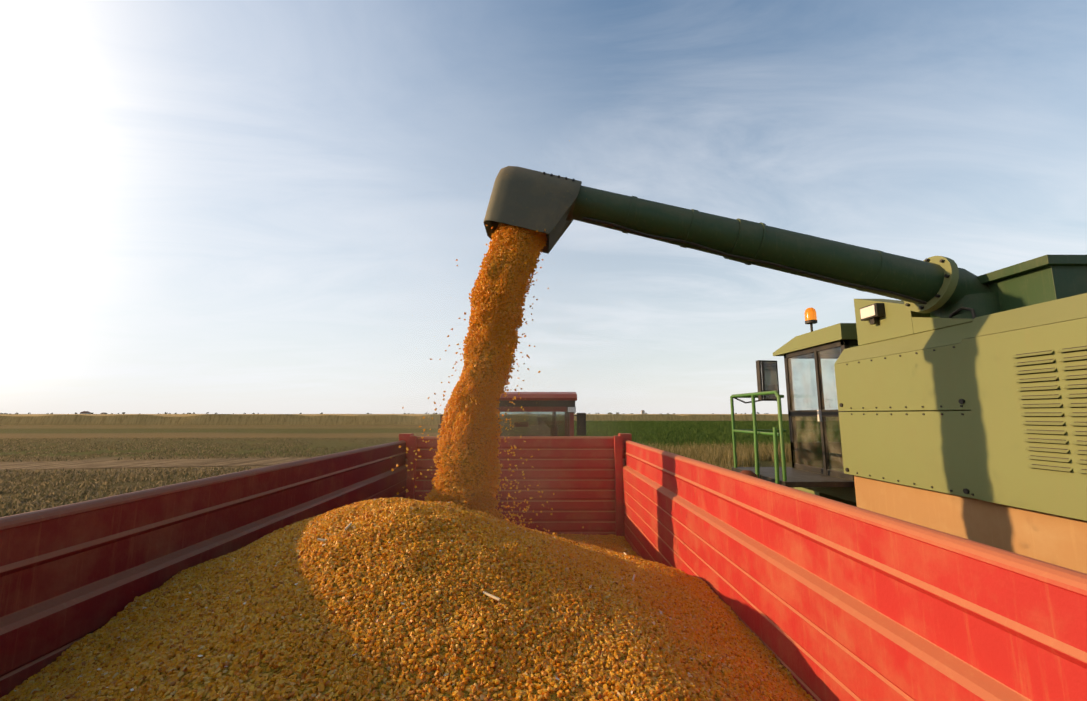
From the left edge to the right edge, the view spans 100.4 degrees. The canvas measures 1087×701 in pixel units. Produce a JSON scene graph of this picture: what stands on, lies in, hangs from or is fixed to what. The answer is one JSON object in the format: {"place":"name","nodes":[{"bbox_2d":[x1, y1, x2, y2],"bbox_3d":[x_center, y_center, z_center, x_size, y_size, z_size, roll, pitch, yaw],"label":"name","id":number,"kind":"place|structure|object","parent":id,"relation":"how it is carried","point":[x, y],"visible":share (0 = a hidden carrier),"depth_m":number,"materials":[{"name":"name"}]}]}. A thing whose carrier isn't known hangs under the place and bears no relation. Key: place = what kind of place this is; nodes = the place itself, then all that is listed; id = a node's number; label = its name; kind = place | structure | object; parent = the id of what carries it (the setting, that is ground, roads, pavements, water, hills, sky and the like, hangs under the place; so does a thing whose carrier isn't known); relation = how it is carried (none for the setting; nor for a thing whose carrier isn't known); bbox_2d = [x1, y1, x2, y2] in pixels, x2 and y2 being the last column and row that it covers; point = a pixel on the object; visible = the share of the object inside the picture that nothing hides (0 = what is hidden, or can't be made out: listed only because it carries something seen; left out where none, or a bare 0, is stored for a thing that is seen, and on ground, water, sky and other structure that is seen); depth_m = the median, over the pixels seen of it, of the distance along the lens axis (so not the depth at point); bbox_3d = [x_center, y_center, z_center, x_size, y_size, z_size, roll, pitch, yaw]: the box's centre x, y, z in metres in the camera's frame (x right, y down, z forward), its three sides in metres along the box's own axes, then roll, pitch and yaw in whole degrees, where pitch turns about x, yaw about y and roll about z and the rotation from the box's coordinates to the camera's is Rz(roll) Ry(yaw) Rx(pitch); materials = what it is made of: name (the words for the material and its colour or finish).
{"place":"outdoors","nodes":[
{"label":"outdoors","id":0,"kind":"place"},
{"bbox_2d":[0,414,538,424],"bbox_3d":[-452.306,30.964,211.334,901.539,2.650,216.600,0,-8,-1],"label":"maize field","id":1,"kind":"structure","parent":0,"point":[188,419],"depth_m":108.31,"materials":[{"name":"plant"}]},
{"bbox_2d":[80,410,644,413],"bbox_3d":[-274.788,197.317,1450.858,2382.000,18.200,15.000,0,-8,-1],"label":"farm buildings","id":2,"kind":"structure","parent":0,"point":[88,412],"depth_m":1437.27,"materials":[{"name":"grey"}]},
{"bbox_2d":[0,412,767,413],"bbox_3d":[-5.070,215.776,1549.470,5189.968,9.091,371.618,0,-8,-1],"label":"distant treeline","id":3,"kind":"object","parent":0,"point":[322,413],"visible":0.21,"depth_m":1524.79,"materials":[{"name":"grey plant"}]},
{"bbox_2d":[0,417,791,515],"bbox_3d":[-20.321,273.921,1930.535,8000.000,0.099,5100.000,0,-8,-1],"label":"field ground","id":4,"kind":"structure","parent":0,"point":[245,432],"depth_m":47.78,"materials":[{"name":"brown soil"}]},
{"bbox_2d":[0,457,312,469],"bbox_3d":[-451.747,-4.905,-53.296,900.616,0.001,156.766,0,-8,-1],"label":"dirt road","id":5,"kind":"structure","parent":4,"relation":"on","point":[136,463],"depth_m":23.73,"materials":[{"name":"brown soil"}]},
{"bbox_2d":[0,437,396,516],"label":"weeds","id":6,"kind":"object","parent":4,"relation":"on","point":[10,504],"visible":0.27,"depth_m":20.30,"materials":[{"name":"plant"}]},
{"bbox_2d":[544,420,840,451],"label":"green crop","id":7,"kind":"object","parent":4,"relation":"on","point":[662,433],"depth_m":59.18,"materials":[{"name":"green plant"}]},
{"bbox_2d":[484,166,1086,573],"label":"combine harvester","id":8,"kind":"object","parent":4,"relation":"on","point":[961,411],"visible":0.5,"depth_m":3.26},
{"bbox_2d":[788,345,857,471],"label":"cab window","id":9,"kind":"structure","parent":8,"relation":"attached to","point":[804,402],"depth_m":5.09,"materials":[{"name":"glass"}]},
{"bbox_2d":[527,419,549,435],"bbox_3d":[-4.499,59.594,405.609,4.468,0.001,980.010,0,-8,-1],"label":"road track","id":10,"kind":"structure","parent":0,"point":[539,428],"depth_m":81.74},
{"bbox_2d":[495,392,585,435],"bbox_3d":[-0.254,2.106,8.963,2.400,2.434,4.608,0,-8,-1],"label":"tractor","id":11,"kind":"object","parent":10,"relation":"on","point":[570,400],"depth_m":7.51,"materials":[{"name":"red metal"}]},
{"bbox_2d":[0,415,1086,700],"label":"trailer","id":12,"kind":"object","parent":10,"relation":"on","point":[826,599],"depth_m":1.42,"materials":[{"name":"red paint"}]},
{"bbox_2d":[12,502,806,700],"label":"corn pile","id":13,"kind":"object","parent":12,"relation":"in","point":[458,674],"visible":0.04,"depth_m":1.13,"materials":[{"name":"food"}]},
{"bbox_2d":[0,497,815,700],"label":"corn kernels","id":14,"kind":"object","parent":13,"relation":"on","point":[127,659],"visible":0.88,"depth_m":1.27,"materials":[{"name":"food"}]},
{"bbox_2d":[14,498,779,700],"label":"husk chaff flakes","id":15,"kind":"object","parent":14,"relation":"on","point":[376,621],"visible":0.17,"depth_m":1.33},
{"bbox_2d":[390,223,584,542],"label":"corn kernels","id":16,"kind":"object","parent":14,"relation":"on","point":[503,232],"depth_m":3.18,"materials":[{"name":"orange food"}]},
{"bbox_2d":[432,233,541,509],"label":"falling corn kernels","id":17,"kind":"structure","parent":16,"relation":"attached to","point":[492,352],"depth_m":3.15,"materials":[{"name":"orange food"}]},
{"bbox_2d":[317,502,634,600],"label":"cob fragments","id":18,"kind":"object","parent":13,"relation":"on","point":[484,592],"visible":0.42,"depth_m":1.53,"materials":[{"name":"beige"}]},
{"bbox_2d":[371,193,634,532],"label":"corn fines","id":19,"kind":"object","parent":13,"relation":"on","point":[495,355],"depth_m":3.13,"materials":[{"name":"orange food"}]},
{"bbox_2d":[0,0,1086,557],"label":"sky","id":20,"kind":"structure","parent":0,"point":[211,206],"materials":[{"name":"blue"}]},
{"bbox_2d":[543,414,838,420],"bbox_3d":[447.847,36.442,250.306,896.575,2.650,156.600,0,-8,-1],"label":"maize field","id":21,"kind":"structure","parent":0,"point":[695,417],"depth_m":169.07,"materials":[{"name":"plant"}]},
{"bbox_2d":[636,441,830,487],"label":"dry grass","id":22,"kind":"structure","parent":0,"point":[709,454],"depth_m":24.88,"materials":[{"name":"beige plant"}]}
]}

